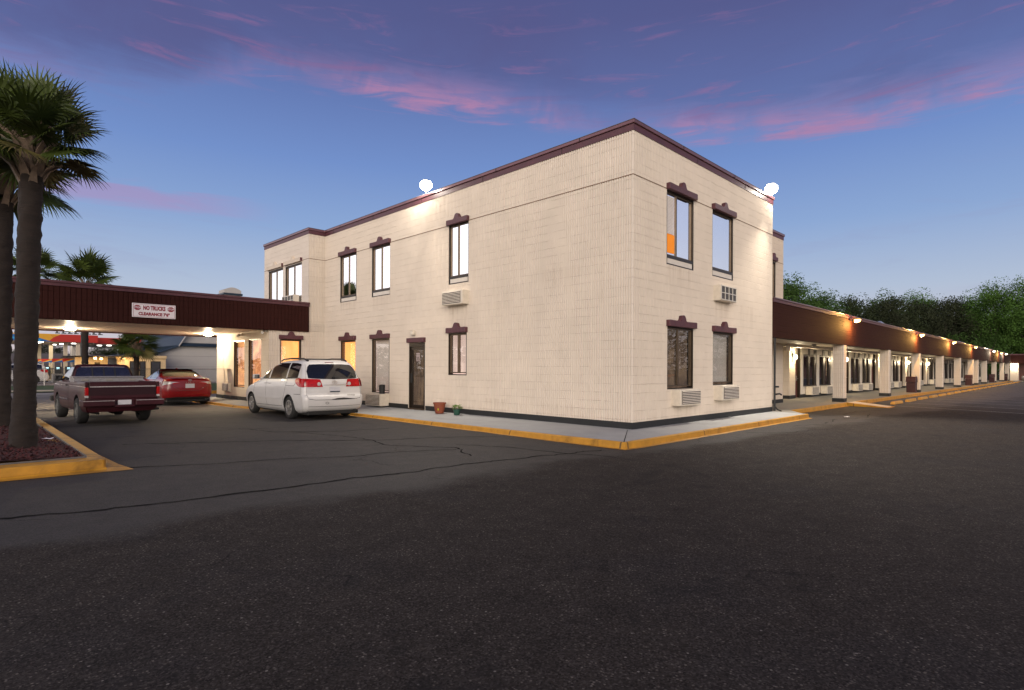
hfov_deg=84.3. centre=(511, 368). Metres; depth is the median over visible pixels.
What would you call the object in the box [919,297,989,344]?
tree
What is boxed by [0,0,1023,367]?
sky
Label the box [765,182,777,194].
flood light
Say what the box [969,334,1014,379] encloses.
tree
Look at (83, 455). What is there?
bed edging
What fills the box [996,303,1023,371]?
tree
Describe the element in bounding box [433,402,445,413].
flower pot
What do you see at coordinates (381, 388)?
trash can
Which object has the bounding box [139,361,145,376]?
window
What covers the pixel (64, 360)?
fuel pump
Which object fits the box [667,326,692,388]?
window
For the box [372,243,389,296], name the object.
window
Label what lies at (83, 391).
pickup truck
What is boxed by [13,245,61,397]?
palm tree
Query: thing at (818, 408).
kerb
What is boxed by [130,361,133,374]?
window
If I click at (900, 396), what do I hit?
kerb
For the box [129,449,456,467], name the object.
asphalt crack
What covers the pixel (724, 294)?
air conditioner
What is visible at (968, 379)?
litter bin
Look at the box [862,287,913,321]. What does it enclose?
tree
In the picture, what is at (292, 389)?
minivan
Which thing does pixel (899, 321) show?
tree
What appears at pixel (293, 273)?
window
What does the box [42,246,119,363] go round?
palm tree
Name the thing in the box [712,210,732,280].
window
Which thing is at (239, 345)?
window
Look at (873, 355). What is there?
door
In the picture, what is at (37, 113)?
palm tree
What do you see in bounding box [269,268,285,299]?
window
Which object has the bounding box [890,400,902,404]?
wheel stop
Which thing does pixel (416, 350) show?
door
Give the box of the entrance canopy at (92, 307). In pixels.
[11,276,309,336]
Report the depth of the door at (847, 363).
33.74 m
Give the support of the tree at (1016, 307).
on the asphalt ground
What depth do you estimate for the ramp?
23.75 m
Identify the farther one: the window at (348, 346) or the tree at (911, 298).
the tree at (911, 298)
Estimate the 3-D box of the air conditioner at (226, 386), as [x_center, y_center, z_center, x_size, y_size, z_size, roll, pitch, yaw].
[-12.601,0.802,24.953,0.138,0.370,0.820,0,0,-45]
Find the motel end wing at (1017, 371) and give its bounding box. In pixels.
[1010,354,1023,381]
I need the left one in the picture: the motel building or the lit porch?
the lit porch
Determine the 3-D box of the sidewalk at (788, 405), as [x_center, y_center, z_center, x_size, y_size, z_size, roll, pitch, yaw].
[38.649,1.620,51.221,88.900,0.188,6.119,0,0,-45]
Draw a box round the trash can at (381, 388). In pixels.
[379,384,384,393]
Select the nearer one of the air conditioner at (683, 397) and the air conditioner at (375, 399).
the air conditioner at (683, 397)
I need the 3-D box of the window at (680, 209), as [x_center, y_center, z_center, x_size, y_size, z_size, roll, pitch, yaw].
[4.021,-3.488,14.601,1.860,2.030,0.730,0,0,-45]
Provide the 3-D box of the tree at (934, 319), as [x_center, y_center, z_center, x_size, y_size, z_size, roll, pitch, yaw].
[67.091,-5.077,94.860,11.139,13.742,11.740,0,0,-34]
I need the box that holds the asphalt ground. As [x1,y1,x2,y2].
[0,372,1023,689]
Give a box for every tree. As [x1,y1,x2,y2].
[0,58,111,447]
[0,126,90,426]
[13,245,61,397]
[41,345,68,353]
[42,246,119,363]
[88,347,116,354]
[109,334,162,375]
[783,274,804,303]
[784,272,822,307]
[799,282,838,310]
[818,290,851,313]
[828,293,863,316]
[829,292,890,323]
[860,297,920,330]
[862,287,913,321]
[871,294,937,335]
[899,297,955,338]
[902,287,948,329]
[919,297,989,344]
[923,293,988,342]
[941,330,988,370]
[948,288,1004,344]
[956,276,1023,379]
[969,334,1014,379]
[987,274,1023,353]
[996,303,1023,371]
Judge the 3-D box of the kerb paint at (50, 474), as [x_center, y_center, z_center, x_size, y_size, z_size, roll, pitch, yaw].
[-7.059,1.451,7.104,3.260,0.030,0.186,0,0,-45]
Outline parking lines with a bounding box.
[907,382,1023,413]
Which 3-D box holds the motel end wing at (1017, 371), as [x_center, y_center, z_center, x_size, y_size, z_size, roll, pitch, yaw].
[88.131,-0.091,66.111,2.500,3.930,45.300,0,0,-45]
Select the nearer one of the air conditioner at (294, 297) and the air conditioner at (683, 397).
the air conditioner at (683, 397)
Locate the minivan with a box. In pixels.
[246,358,361,418]
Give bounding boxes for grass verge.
[11,383,216,392]
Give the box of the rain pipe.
[773,338,781,410]
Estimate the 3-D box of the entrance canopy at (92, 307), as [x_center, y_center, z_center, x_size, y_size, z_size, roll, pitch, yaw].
[-14.986,-0.638,21.326,11.758,4.150,7.620,0,0,-45]
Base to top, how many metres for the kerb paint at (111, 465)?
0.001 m
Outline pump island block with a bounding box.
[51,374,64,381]
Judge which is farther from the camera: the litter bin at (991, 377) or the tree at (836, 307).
the tree at (836, 307)
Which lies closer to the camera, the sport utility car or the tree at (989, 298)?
the sport utility car
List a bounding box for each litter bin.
[906,376,917,392]
[965,375,972,384]
[989,374,994,381]
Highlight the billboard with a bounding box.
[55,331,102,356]
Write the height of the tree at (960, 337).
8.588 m
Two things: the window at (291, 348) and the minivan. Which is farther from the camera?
the window at (291, 348)
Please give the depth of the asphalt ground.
4.51 m
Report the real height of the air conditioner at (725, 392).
0.400 m
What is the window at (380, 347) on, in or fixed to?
in the motel building
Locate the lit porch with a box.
[61,354,166,377]
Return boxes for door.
[407,342,424,409]
[795,348,800,397]
[846,352,848,392]
[871,354,874,390]
[900,357,902,387]
[907,357,908,375]
[921,358,923,385]
[952,361,953,378]
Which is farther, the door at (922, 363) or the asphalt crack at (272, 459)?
the door at (922, 363)
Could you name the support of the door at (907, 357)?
in the motel wing at (878, 354)
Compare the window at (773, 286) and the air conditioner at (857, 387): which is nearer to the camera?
the window at (773, 286)
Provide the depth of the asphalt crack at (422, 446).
10.85 m
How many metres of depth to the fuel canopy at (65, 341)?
63.81 m
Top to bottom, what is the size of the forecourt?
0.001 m
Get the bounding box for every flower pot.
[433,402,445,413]
[452,404,462,414]
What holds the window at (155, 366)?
in the lit porch
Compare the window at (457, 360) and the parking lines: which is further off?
the parking lines
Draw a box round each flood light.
[420,179,431,193]
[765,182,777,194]
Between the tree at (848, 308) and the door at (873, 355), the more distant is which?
the tree at (848, 308)
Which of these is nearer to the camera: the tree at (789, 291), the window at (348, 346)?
the window at (348, 346)
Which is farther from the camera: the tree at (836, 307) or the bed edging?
the tree at (836, 307)
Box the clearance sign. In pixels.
[132,303,175,318]
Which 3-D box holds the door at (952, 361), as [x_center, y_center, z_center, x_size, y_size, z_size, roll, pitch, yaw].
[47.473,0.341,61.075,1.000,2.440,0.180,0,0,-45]
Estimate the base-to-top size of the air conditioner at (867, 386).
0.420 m
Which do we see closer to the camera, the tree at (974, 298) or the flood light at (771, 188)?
the flood light at (771, 188)
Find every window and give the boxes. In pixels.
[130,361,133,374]
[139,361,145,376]
[151,361,159,374]
[234,340,260,387]
[248,338,281,386]
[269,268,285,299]
[280,339,300,362]
[286,262,301,301]
[340,252,356,302]
[341,340,354,369]
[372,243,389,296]
[372,338,389,392]
[448,332,466,374]
[449,221,484,284]
[667,190,693,270]
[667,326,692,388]
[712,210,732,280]
[713,332,732,384]
[772,262,774,296]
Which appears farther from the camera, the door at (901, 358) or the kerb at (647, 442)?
the door at (901, 358)
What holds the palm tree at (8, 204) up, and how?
on the mulch bed
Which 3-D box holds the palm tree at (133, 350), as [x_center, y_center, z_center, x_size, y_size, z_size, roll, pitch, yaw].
[-22.720,-0.778,34.163,2.953,4.363,2.633,0,0,-45]
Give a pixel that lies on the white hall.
(189, 352)
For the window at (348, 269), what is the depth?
22.13 m
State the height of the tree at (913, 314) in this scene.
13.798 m
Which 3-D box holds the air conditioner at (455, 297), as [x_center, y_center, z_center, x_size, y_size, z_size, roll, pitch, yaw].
[-1.724,-2.147,17.140,0.288,0.420,0.980,0,0,-45]
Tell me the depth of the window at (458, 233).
17.28 m
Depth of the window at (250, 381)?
23.24 m
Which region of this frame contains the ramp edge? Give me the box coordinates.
[846,401,895,407]
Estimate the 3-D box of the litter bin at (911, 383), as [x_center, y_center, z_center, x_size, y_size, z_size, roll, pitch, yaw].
[24.905,0.971,35.261,0.550,0.990,0.540,0,0,-45]
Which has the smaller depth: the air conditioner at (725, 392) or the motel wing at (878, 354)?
the air conditioner at (725, 392)
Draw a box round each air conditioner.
[222,383,230,391]
[282,294,298,300]
[365,393,388,405]
[442,289,468,305]
[671,389,700,405]
[713,284,736,303]
[714,385,739,400]
[806,386,819,394]
[821,385,832,393]
[852,384,862,390]
[863,383,872,389]
[894,381,901,386]
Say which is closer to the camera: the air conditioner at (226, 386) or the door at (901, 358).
the air conditioner at (226, 386)
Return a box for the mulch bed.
[0,426,78,460]
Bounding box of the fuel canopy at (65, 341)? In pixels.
[12,333,140,373]
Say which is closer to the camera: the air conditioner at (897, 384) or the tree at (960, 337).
the air conditioner at (897, 384)
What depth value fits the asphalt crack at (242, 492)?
6.73 m
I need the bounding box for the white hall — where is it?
[105,287,242,381]
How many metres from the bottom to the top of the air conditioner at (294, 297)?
0.450 m
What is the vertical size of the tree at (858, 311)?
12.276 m
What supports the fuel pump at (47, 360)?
on the forecourt
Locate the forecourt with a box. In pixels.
[11,379,215,385]
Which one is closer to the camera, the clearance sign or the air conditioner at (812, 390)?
the clearance sign
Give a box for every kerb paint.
[0,457,131,481]
[0,467,106,480]
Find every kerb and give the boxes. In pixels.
[0,418,105,476]
[195,401,810,449]
[792,403,847,412]
[857,380,1013,402]
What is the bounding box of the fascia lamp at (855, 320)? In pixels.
[849,318,861,322]
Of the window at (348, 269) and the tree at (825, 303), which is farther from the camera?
the tree at (825, 303)
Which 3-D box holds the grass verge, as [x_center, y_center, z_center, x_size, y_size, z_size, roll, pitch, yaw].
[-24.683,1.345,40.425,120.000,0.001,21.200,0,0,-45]
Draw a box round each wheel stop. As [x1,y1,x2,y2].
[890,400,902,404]
[905,398,916,401]
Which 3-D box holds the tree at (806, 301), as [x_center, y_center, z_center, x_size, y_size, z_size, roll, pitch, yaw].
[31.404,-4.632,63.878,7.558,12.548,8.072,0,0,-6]
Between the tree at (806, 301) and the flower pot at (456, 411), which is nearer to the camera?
the flower pot at (456, 411)
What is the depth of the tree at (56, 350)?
104.55 m
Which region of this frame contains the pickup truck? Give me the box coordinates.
[50,364,163,422]
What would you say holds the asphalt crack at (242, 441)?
on the asphalt ground
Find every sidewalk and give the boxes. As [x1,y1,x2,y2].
[209,397,802,441]
[772,380,1011,413]
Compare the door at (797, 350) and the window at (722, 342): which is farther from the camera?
the door at (797, 350)
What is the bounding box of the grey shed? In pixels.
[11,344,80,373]
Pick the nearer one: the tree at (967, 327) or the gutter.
the gutter
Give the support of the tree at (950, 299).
on the asphalt ground
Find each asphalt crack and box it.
[0,450,600,518]
[123,437,436,444]
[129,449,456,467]
[300,432,471,455]
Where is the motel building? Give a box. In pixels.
[216,118,784,428]
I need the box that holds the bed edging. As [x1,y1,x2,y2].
[0,423,86,464]
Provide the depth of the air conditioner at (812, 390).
28.48 m
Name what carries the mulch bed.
in the bed edging
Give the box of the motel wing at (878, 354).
[772,297,1011,401]
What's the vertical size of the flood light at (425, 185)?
0.490 m
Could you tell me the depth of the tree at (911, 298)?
108.38 m
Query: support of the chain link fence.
on the asphalt ground
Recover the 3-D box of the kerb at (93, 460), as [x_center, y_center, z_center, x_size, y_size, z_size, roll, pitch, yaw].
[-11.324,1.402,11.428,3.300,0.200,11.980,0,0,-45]
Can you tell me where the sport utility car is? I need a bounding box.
[11,363,49,381]
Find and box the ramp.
[848,401,890,406]
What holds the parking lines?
on the asphalt ground
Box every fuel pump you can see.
[41,359,51,378]
[52,359,61,373]
[62,358,73,373]
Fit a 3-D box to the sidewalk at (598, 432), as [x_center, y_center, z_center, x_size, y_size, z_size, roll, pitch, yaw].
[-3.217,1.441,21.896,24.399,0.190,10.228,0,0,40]
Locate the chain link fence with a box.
[11,368,216,385]
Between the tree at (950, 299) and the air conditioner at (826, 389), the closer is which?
the air conditioner at (826, 389)
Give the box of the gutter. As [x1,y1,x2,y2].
[11,392,53,394]
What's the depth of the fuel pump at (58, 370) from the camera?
63.09 m
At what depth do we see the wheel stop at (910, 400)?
27.14 m
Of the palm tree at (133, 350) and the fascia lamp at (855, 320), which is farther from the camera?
the palm tree at (133, 350)
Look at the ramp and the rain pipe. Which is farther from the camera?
the ramp
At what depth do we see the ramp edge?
23.38 m
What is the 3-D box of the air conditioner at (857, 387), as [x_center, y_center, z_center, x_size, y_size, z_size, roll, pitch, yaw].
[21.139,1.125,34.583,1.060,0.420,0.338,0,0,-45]
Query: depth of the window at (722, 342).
16.46 m

